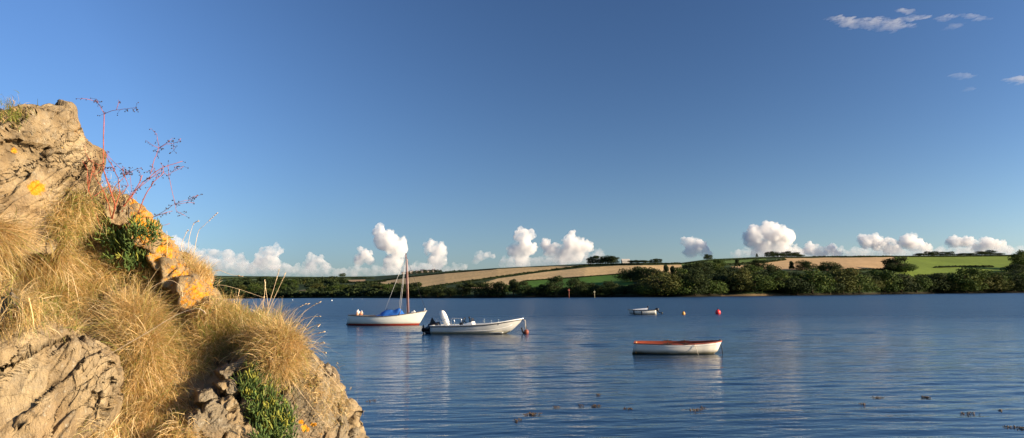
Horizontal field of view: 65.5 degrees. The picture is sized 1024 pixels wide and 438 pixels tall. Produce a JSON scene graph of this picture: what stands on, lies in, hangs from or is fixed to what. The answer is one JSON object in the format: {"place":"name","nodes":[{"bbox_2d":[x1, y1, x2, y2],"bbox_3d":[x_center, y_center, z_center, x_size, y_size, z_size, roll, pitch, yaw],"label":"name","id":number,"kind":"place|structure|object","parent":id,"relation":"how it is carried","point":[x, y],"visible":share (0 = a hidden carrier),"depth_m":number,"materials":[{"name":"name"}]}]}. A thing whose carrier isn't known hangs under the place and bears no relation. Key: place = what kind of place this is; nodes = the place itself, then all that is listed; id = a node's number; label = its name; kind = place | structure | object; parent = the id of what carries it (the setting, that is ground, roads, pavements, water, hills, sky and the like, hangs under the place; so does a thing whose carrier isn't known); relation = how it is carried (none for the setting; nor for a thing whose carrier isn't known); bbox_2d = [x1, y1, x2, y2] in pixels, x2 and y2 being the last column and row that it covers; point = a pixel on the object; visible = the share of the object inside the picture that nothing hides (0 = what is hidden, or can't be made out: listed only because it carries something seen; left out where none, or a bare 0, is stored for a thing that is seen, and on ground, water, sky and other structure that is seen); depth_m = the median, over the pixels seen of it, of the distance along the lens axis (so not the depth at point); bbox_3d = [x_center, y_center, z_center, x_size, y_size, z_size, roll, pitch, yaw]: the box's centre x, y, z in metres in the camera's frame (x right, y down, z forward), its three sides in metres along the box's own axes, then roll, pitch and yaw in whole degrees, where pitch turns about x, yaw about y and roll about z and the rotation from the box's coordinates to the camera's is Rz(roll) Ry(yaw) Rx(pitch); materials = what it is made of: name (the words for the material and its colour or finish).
{"place":"outdoors","nodes":[
{"label":"outdoors","id":0,"kind":"place"},
{"bbox_2d":[0,188,368,437],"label":"rock bank","id":1,"kind":"object","parent":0,"point":[209,381],"visible":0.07,"depth_m":4.90,"materials":[{"name":"stone"}]},
{"bbox_2d":[0,268,62,345],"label":"grass tussock","id":2,"kind":"object","parent":1,"relation":"on","point":[23,314],"depth_m":3.35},
{"bbox_2d":[0,189,101,299],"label":"grass tussock","id":3,"kind":"object","parent":1,"relation":"on","point":[36,264],"depth_m":4.58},
{"bbox_2d":[0,99,106,263],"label":"rock crag","id":4,"kind":"structure","parent":1,"relation":"on","point":[45,156],"depth_m":4.58,"materials":[{"name":"stone"}]},
{"bbox_2d":[0,90,38,140],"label":"grass tussock","id":5,"kind":"object","parent":4,"relation":"on","point":[12,113],"depth_m":4.47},
{"bbox_2d":[0,267,115,344],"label":"grass tussock","id":6,"kind":"object","parent":1,"relation":"on","point":[67,319],"depth_m":3.91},
{"bbox_2d":[0,302,123,437],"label":"rock boulder","id":7,"kind":"object","parent":1,"relation":"on","point":[51,386],"visible":0.85,"depth_m":3.42,"materials":[{"name":"stone"}]},
{"bbox_2d":[1,289,26,312],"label":"rock block","id":8,"kind":"object","parent":7,"relation":"on","point":[11,293],"visible":0.23,"depth_m":3.42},
{"bbox_2d":[4,237,127,317],"bbox_3d":[-2.763,0.375,4.939,0.818,0.809,0.516,4,-7,-41],"label":"grass tussock","id":9,"kind":"object","parent":1,"relation":"on","point":[94,278],"depth_m":4.99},
{"bbox_2d":[31,178,111,261],"bbox_3d":[-2.663,0.026,4.848,0.504,0.523,0.862,2,-6,-27],"label":"grass tussock","id":10,"kind":"object","parent":1,"relation":"on","point":[87,209],"depth_m":4.64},
{"bbox_2d":[99,194,137,229],"bbox_3d":[-2.607,-0.042,5.287,0.255,0.277,0.444,2,-6,-23],"label":"rock stone","id":11,"kind":"object","parent":1,"relation":"on","point":[119,219],"visible":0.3,"depth_m":5.11,"materials":[{"name":"stone"}]},
{"bbox_2d":[94,178,142,208],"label":"grass tussock","id":12,"kind":"object","parent":1,"relation":"on","point":[108,194],"depth_m":5.18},
{"bbox_2d":[100,251,160,296],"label":"grass tussock","id":13,"kind":"object","parent":1,"relation":"on","point":[144,272],"depth_m":5.19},
{"bbox_2d":[74,263,198,396],"bbox_3d":[-2.217,0.694,4.658,1.040,0.953,0.894,-6,-7,43],"label":"grass tussock","id":14,"kind":"object","parent":1,"relation":"on","point":[125,328],"depth_m":4.61,"materials":[{"name":"plant"}]},
{"bbox_2d":[76,98,202,230],"bbox_3d":[-2.378,-0.333,5.019,0.657,0.854,0.672,-1,-5,0],"label":"dead plant","id":15,"kind":"object","parent":1,"relation":"on","point":[124,175],"visible":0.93,"depth_m":5.08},
{"bbox_2d":[68,385,213,437],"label":"grass tussock","id":16,"kind":"object","parent":1,"relation":"on","point":[173,426],"depth_m":4.00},
{"bbox_2d":[99,274,186,326],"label":"grass tussock","id":17,"kind":"object","parent":1,"relation":"on","point":[167,302],"depth_m":5.04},
{"bbox_2d":[117,347,198,437],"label":"grass tussock","id":18,"kind":"object","parent":1,"relation":"on","point":[158,392],"depth_m":4.34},
{"bbox_2d":[142,232,184,270],"bbox_3d":[-2.369,0.235,5.362,0.314,0.349,0.484,2,-6,-22],"label":"rock stone","id":19,"kind":"object","parent":1,"relation":"on","point":[170,250],"visible":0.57,"depth_m":5.19,"materials":[{"name":"stone"}]},
{"bbox_2d":[86,213,173,278],"bbox_3d":[-2.432,0.147,5.086,0.521,0.468,0.420,-1,-5,0],"label":"samphire plant","id":20,"kind":"object","parent":19,"relation":"on","point":[113,235],"visible":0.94,"depth_m":5.06,"materials":[{"name":"green plant"}]},
{"bbox_2d":[124,203,165,253],"bbox_3d":[-2.476,0.049,5.338,0.307,0.436,0.495,2,-6,-25],"label":"rock stone","id":21,"kind":"object","parent":19,"relation":"on","point":[134,209],"visible":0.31,"depth_m":5.16,"materials":[{"name":"stone"}]},
{"bbox_2d":[156,257,189,298],"bbox_3d":[-2.261,0.409,5.323,0.289,0.359,0.484,1,-6,-18],"label":"rock stone","id":22,"kind":"object","parent":1,"relation":"on","point":[169,267],"visible":0.43,"depth_m":5.14,"materials":[{"name":"stone"}]},
{"bbox_2d":[161,318,228,393],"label":"grass tussock","id":23,"kind":"object","parent":1,"relation":"on","point":[192,363],"depth_m":4.67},
{"bbox_2d":[172,272,222,321],"bbox_3d":[-2.070,0.529,5.218,0.328,0.391,0.498,1,-6,-20],"label":"rock stone","id":24,"kind":"object","parent":1,"relation":"on","point":[192,285],"visible":0.55,"depth_m":5.03,"materials":[{"name":"stone"}]},
{"bbox_2d":[174,238,222,283],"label":"grass tussock","id":25,"kind":"object","parent":24,"relation":"on","point":[200,268],"depth_m":5.31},
{"bbox_2d":[199,296,220,316],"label":"rock stone","id":26,"kind":"object","parent":24,"relation":"on","point":[207,299],"visible":0.2,"depth_m":4.96,"materials":[{"name":"stone"}]},
{"bbox_2d":[169,286,247,375],"bbox_3d":[-1.827,0.696,4.896,0.622,0.598,0.621,2,-6,-28],"label":"grass tussock","id":27,"kind":"object","parent":1,"relation":"on","point":[202,335],"depth_m":4.85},
{"bbox_2d":[201,399,230,437],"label":"rock stone","id":28,"kind":"object","parent":1,"relation":"on","point":[220,427],"visible":0.66,"depth_m":4.16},
{"bbox_2d":[182,407,204,434],"bbox_3d":[-1.666,1.087,4.179,0.124,0.180,0.299,2,-6,-21],"label":"rock stone","id":29,"kind":"object","parent":28,"relation":"on","point":[196,414],"visible":0.59,"depth_m":4.09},
{"bbox_2d":[193,386,220,406],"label":"rock stone","id":30,"kind":"object","parent":28,"relation":"on","point":[202,396],"visible":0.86,"depth_m":4.28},
{"bbox_2d":[218,379,241,398],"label":"rock stone","id":31,"kind":"object","parent":1,"relation":"on","point":[232,389],"visible":0.5,"depth_m":4.38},
{"bbox_2d":[212,374,244,395],"bbox_3d":[-1.583,0.933,4.451,0.253,0.148,0.265,-1,-5,0],"label":"rock stone","id":32,"kind":"object","parent":31,"relation":"on","point":[220,385],"visible":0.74,"depth_m":4.40,"materials":[{"name":"stone"}]},
{"bbox_2d":[214,354,252,379],"bbox_3d":[-1.614,0.865,4.527,0.223,0.180,0.261,-1,-5,0],"label":"rock stone","id":33,"kind":"object","parent":32,"relation":"on","point":[222,370],"visible":0.84,"depth_m":4.51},
{"bbox_2d":[186,289,274,358],"bbox_3d":[-1.809,0.677,5.054,0.571,0.600,0.738,2,-6,-28],"label":"grass tussock","id":34,"kind":"object","parent":1,"relation":"on","point":[232,321],"depth_m":4.91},
{"bbox_2d":[223,405,245,437],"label":"rock stone","id":35,"kind":"object","parent":1,"relation":"on","point":[236,419],"visible":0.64,"depth_m":4.21,"materials":[{"name":"stone"}]},
{"bbox_2d":[218,394,239,411],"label":"rock stone","id":36,"kind":"object","parent":35,"relation":"on","point":[229,402],"visible":0.72,"depth_m":4.29,"materials":[{"name":"stone"}]},
{"bbox_2d":[206,290,286,337],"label":"grass tussock","id":37,"kind":"object","parent":1,"relation":"on","point":[246,312],"depth_m":5.14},
{"bbox_2d":[220,296,330,411],"bbox_3d":[-1.515,0.803,4.966,0.728,0.686,1.397,2,-6,-29],"label":"grass tussock","id":38,"kind":"object","parent":1,"relation":"on","point":[274,344],"depth_m":4.56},
{"bbox_2d":[239,333,360,437],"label":"rock slab","id":39,"kind":"object","parent":1,"relation":"on","point":[308,421],"visible":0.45,"depth_m":4.57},
{"bbox_2d":[241,422,258,437],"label":"rock stone","id":40,"kind":"object","parent":39,"relation":"on","point":[246,427],"visible":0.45,"depth_m":4.24,"materials":[{"name":"stone"}]},
{"bbox_2d":[240,387,306,437],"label":"samphire plant","id":41,"kind":"object","parent":40,"relation":"on","point":[268,416],"visible":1,"depth_m":4.39,"materials":[{"name":"green plant"}]},
{"bbox_2d":[229,354,287,404],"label":"samphire plant","id":42,"kind":"object","parent":39,"relation":"on","point":[251,382],"visible":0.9,"depth_m":4.42,"materials":[{"name":"green plant"}]},
{"bbox_2d":[288,360,363,437],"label":"grass tussock","id":43,"kind":"object","parent":39,"relation":"on","point":[330,390],"depth_m":4.60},
{"bbox_2d":[0,0,1023,276],"label":"sky","id":44,"kind":"structure","parent":0,"point":[325,138],"materials":[{"name":"blue"}]},
{"bbox_2d":[213,255,1023,298],"bbox_3d":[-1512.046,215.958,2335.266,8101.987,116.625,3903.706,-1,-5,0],"label":"hills","id":45,"kind":"structure","parent":0,"point":[925,265],"depth_m":698.10,"materials":[{"name":"plant"}]},
{"bbox_2d":[214,277,374,279],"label":"hedge","id":46,"kind":"object","parent":45,"relation":"on","point":[297,277],"visible":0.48,"depth_m":1658.56,"materials":[{"name":"green plant"}]},
{"bbox_2d":[213,276,422,296],"bbox_3d":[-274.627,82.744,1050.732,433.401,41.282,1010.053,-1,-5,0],"label":"woodland","id":47,"kind":"object","parent":45,"relation":"on","point":[365,289],"visible":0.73,"depth_m":854.00,"materials":[{"name":"green plant"}]},
{"bbox_2d":[393,283,408,296],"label":"tree","id":48,"kind":"object","parent":45,"relation":"on","point":[399,291],"visible":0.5,"depth_m":580.31,"materials":[{"name":"green plant"}]},
{"bbox_2d":[405,282,421,295],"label":"tree","id":49,"kind":"object","parent":45,"relation":"on","point":[412,286],"visible":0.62,"depth_m":556.18,"materials":[{"name":"green plant"}]},
{"bbox_2d":[413,287,429,295],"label":"tree","id":50,"kind":"object","parent":45,"relation":"on","point":[422,291],"visible":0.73,"depth_m":538.07,"materials":[{"name":"green plant"}]},
{"bbox_2d":[374,268,495,280],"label":"hedge","id":51,"kind":"object","parent":45,"relation":"on","point":[438,273],"visible":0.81,"depth_m":977.31,"materials":[{"name":"green plant"}]},
{"bbox_2d":[426,284,445,296],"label":"tree","id":52,"kind":"object","parent":45,"relation":"on","point":[432,291],"visible":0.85,"depth_m":521.17,"materials":[{"name":"green plant"}]},
{"bbox_2d":[439,287,456,295],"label":"tree","id":53,"kind":"object","parent":45,"relation":"on","point":[447,290],"visible":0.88,"depth_m":509.93,"materials":[{"name":"green plant"}]},
{"bbox_2d":[453,284,470,295],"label":"tree","id":54,"kind":"object","parent":45,"relation":"on","point":[463,290],"visible":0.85,"depth_m":494.65,"materials":[{"name":"green plant"}]},
{"bbox_2d":[463,281,488,295],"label":"tree","id":55,"kind":"object","parent":45,"relation":"on","point":[470,284],"visible":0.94,"depth_m":481.71,"materials":[{"name":"green plant"}]},
{"bbox_2d":[468,280,502,295],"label":"tree","id":56,"kind":"object","parent":45,"relation":"on","point":[481,290],"visible":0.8,"depth_m":479.85,"materials":[{"name":"green plant"}]},
{"bbox_2d":[489,281,508,296],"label":"tree","id":57,"kind":"object","parent":45,"relation":"on","point":[503,285],"visible":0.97,"depth_m":477.04,"materials":[{"name":"green plant"}]},
{"bbox_2d":[426,265,587,287],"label":"hedge","id":58,"kind":"object","parent":45,"relation":"on","point":[529,272],"visible":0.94,"depth_m":687.97,"materials":[{"name":"green plant"}]},
{"bbox_2d":[514,281,531,294],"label":"tree","id":59,"kind":"object","parent":45,"relation":"on","point":[522,288],"visible":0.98,"depth_m":467.27,"materials":[{"name":"green plant"}]},
{"bbox_2d":[544,275,564,295],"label":"tree","id":60,"kind":"object","parent":45,"relation":"on","point":[555,288],"visible":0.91,"depth_m":463.93,"materials":[{"name":"green plant"}]},
{"bbox_2d":[566,277,584,293],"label":"tree","id":61,"kind":"object","parent":45,"relation":"on","point":[577,282],"visible":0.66,"depth_m":451.62,"materials":[{"name":"green plant"}]},
{"bbox_2d":[574,282,599,295],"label":"tree","id":62,"kind":"object","parent":45,"relation":"on","point":[582,289],"visible":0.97,"depth_m":440.46,"materials":[{"name":"green plant"}]},
{"bbox_2d":[602,280,622,295],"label":"tree","id":63,"kind":"object","parent":45,"relation":"on","point":[610,287],"visible":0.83,"depth_m":435.55,"materials":[{"name":"green plant"}]},
{"bbox_2d":[612,268,633,280],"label":"tree","id":64,"kind":"object","parent":45,"relation":"on","point":[624,274],"visible":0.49,"depth_m":509.57,"materials":[{"name":"green plant"}]},
{"bbox_2d":[588,262,679,265],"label":"hedge","id":65,"kind":"object","parent":45,"relation":"on","point":[633,264],"visible":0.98,"depth_m":698.24,"materials":[{"name":"green plant"}]},
{"bbox_2d":[627,266,646,280],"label":"tree","id":66,"kind":"object","parent":45,"relation":"on","point":[631,274],"visible":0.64,"depth_m":497.71,"materials":[{"name":"green plant"}]},
{"bbox_2d":[634,267,654,280],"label":"tree","id":67,"kind":"object","parent":45,"relation":"on","point":[639,272],"visible":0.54,"depth_m":491.84,"materials":[{"name":"green plant"}]},
{"bbox_2d":[634,283,662,294],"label":"tree","id":68,"kind":"object","parent":45,"relation":"on","point":[643,289],"visible":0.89,"depth_m":411.94,"materials":[{"name":"green plant"}]},
{"bbox_2d":[632,271,689,295],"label":"tree","id":69,"kind":"object","parent":45,"relation":"on","point":[668,278],"visible":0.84,"depth_m":410.74,"materials":[{"name":"green plant"}]},
{"bbox_2d":[661,275,697,294],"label":"tree","id":70,"kind":"object","parent":45,"relation":"on","point":[685,281],"visible":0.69,"depth_m":410.69,"materials":[{"name":"green plant"}]},
{"bbox_2d":[682,262,704,274],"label":"tree","id":71,"kind":"object","parent":45,"relation":"on","point":[696,265],"visible":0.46,"depth_m":528.21,"materials":[{"name":"green plant"}]},
{"bbox_2d":[681,268,709,295],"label":"tree","id":72,"kind":"object","parent":45,"relation":"on","point":[702,281],"visible":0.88,"depth_m":411.55,"materials":[{"name":"green plant"}]},
{"bbox_2d":[691,261,715,274],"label":"tree","id":73,"kind":"object","parent":45,"relation":"on","point":[706,270],"visible":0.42,"depth_m":543.72,"materials":[{"name":"green plant"}]},
{"bbox_2d":[701,280,729,294],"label":"tree","id":74,"kind":"object","parent":45,"relation":"on","point":[714,286],"visible":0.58,"depth_m":420.34,"materials":[{"name":"green plant"}]},
{"bbox_2d":[707,259,726,272],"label":"tree","id":75,"kind":"object","parent":45,"relation":"on","point":[720,263],"visible":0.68,"depth_m":566.44,"materials":[{"name":"green plant"}]},
{"bbox_2d":[714,266,738,275],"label":"tree","id":76,"kind":"object","parent":45,"relation":"on","point":[726,270],"visible":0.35,"depth_m":517.65,"materials":[{"name":"green plant"}]},
{"bbox_2d":[716,276,741,290],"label":"tree","id":77,"kind":"object","parent":45,"relation":"on","point":[727,282],"visible":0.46,"depth_m":431.23,"materials":[{"name":"green plant"}]},
{"bbox_2d":[725,267,754,291],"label":"tree","id":78,"kind":"object","parent":45,"relation":"on","point":[735,276],"visible":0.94,"depth_m":429.58,"materials":[{"name":"green plant"}]},
{"bbox_2d":[680,256,815,263],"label":"hedge","id":79,"kind":"object","parent":45,"relation":"on","point":[752,258],"visible":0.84,"depth_m":775.55,"materials":[{"name":"green plant"}]},
{"bbox_2d":[750,259,768,267],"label":"tree","id":80,"kind":"object","parent":45,"relation":"on","point":[762,264],"visible":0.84,"depth_m":625.55,"materials":[{"name":"green plant"}]},
{"bbox_2d":[738,273,784,291],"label":"tree","id":81,"kind":"object","parent":45,"relation":"on","point":[759,285],"visible":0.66,"depth_m":429.92,"materials":[{"name":"green plant"}]},
{"bbox_2d":[760,263,781,276],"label":"tree","id":82,"kind":"object","parent":45,"relation":"on","point":[769,268],"visible":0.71,"depth_m":539.83,"materials":[{"name":"green plant"}]},
{"bbox_2d":[770,271,799,290],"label":"tree","id":83,"kind":"object","parent":45,"relation":"on","point":[783,274],"visible":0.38,"depth_m":446.75,"materials":[{"name":"green plant"}]},
{"bbox_2d":[777,277,816,294],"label":"tree","id":84,"kind":"object","parent":45,"relation":"on","point":[793,286],"visible":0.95,"depth_m":435.16,"materials":[{"name":"green plant"}]},
{"bbox_2d":[794,260,817,269],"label":"tree","id":85,"kind":"object","parent":45,"relation":"on","point":[806,265],"visible":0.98,"depth_m":620.24,"materials":[{"name":"green plant"}]},
{"bbox_2d":[793,268,836,293],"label":"tree","id":86,"kind":"object","parent":45,"relation":"on","point":[812,276],"visible":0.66,"depth_m":443.87,"materials":[{"name":"green plant"}]},
{"bbox_2d":[816,261,843,270],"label":"tree","id":87,"kind":"object","parent":45,"relation":"on","point":[830,266],"visible":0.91,"depth_m":626.83,"materials":[{"name":"green plant"}]},
{"bbox_2d":[825,267,862,293],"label":"tree","id":88,"kind":"object","parent":45,"relation":"on","point":[850,274],"visible":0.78,"depth_m":463.33,"materials":[{"name":"green plant"}]},
{"bbox_2d":[849,274,880,293],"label":"tree","id":89,"kind":"object","parent":45,"relation":"on","point":[862,279],"visible":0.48,"depth_m":475.74,"materials":[{"name":"green plant"}]},
{"bbox_2d":[867,269,904,292],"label":"tree","id":90,"kind":"object","parent":45,"relation":"on","point":[882,274],"visible":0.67,"depth_m":506.68,"materials":[{"name":"green plant"}]},
{"bbox_2d":[880,256,907,268],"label":"tree","id":91,"kind":"object","parent":45,"relation":"on","point":[897,262],"visible":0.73,"depth_m":674.89,"materials":[{"name":"green plant"}]},
{"bbox_2d":[882,272,923,291],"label":"tree","id":92,"kind":"object","parent":45,"relation":"on","point":[906,281],"visible":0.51,"depth_m":514.56,"materials":[{"name":"green plant"}]},
{"bbox_2d":[891,263,918,271],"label":"tree","id":93,"kind":"object","parent":45,"relation":"on","point":[909,267],"visible":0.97,"depth_m":666.27,"materials":[{"name":"green plant"}]},
{"bbox_2d":[903,276,932,292],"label":"tree","id":94,"kind":"object","parent":45,"relation":"on","point":[922,282],"visible":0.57,"depth_m":522.64,"materials":[{"name":"green plant"}]},
{"bbox_2d":[915,273,950,291],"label":"tree","id":95,"kind":"object","parent":45,"relation":"on","point":[940,277],"visible":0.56,"depth_m":537.09,"materials":[{"name":"green plant"}]},
{"bbox_2d":[932,281,960,292],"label":"tree","id":96,"kind":"object","parent":45,"relation":"on","point":[950,283],"visible":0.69,"depth_m":540.43,"materials":[{"name":"green plant"}]},
{"bbox_2d":[892,255,1016,256],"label":"hedge","id":97,"kind":"object","parent":45,"relation":"on","point":[955,256],"visible":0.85,"depth_m":897.23,"materials":[{"name":"green plant"}]},
{"bbox_2d":[933,265,993,267],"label":"hedge","id":98,"kind":"object","parent":45,"relation":"on","point":[963,266],"visible":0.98,"depth_m":748.48,"materials":[{"name":"green plant"}]},
{"bbox_2d":[944,267,989,292],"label":"tree","id":99,"kind":"object","parent":45,"relation":"on","point":[976,274],"visible":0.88,"depth_m":540.52,"materials":[{"name":"green plant"}]},
{"bbox_2d":[972,273,1014,291],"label":"tree","id":100,"kind":"object","parent":45,"relation":"on","point":[994,284],"visible":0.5,"depth_m":548.07,"materials":[{"name":"green plant"}]},
{"bbox_2d":[983,271,1015,291],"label":"tree","id":101,"kind":"object","parent":45,"relation":"on","point":[1004,277],"visible":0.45,"depth_m":557.55,"materials":[{"name":"green plant"}]},
{"bbox_2d":[999,274,1023,290],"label":"tree","id":102,"kind":"object","parent":45,"relation":"on","point":[1018,285],"visible":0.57,"depth_m":556.06,"materials":[{"name":"green plant"}]},
{"bbox_2d":[999,264,1023,270],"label":"tree","id":103,"kind":"object","parent":45,"relation":"on","point":[1013,266],"visible":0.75,"depth_m":705.32,"materials":[{"name":"green plant"}]},
{"bbox_2d":[1007,249,1023,264],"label":"tree","id":104,"kind":"object","parent":45,"relation":"on","point":[1017,258],"visible":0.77,"depth_m":731.12,"materials":[{"name":"green plant"}]},
{"bbox_2d":[224,293,1023,437],"bbox_3d":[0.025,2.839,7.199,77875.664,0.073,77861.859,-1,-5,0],"label":"water","id":105,"kind":"structure","parent":0,"point":[814,366],"depth_m":23.17,"materials":[{"name":"blue liquid"}]},
{"bbox_2d":[346,253,426,325],"bbox_3d":[-9.114,5.228,57.701,6.139,5.459,1.981,-1,-5,9],"label":"sailing boat","id":106,"kind":"object","parent":105,"relation":"on","point":[398,316],"visible":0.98,"depth_m":56.92,"materials":[{"name":"white wood"}]},
{"bbox_2d":[421,310,525,333],"bbox_3d":[-2.135,5.788,44.107,5.958,1.468,1.936,-2,-6,12],"label":"motor boat","id":107,"kind":"object","parent":105,"relation":"on","point":[471,327],"visible":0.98,"depth_m":43.39,"materials":[{"name":"white plastic"}]},
{"bbox_2d":[628,306,662,314],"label":"tender boat","id":108,"kind":"object","parent":105,"relation":"on","point":[643,311],"visible":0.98,"depth_m":79.48,"materials":[{"name":"white paint"}]},
{"bbox_2d":[632,339,722,354],"bbox_3d":[5.865,4.579,28.290,3.172,0.638,1.293,-2,-4,11],"label":"rowing dinghy","id":109,"kind":"object","parent":105,"relation":"on","point":[684,347],"visible":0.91,"depth_m":27.82,"materials":[{"name":"white paint"}]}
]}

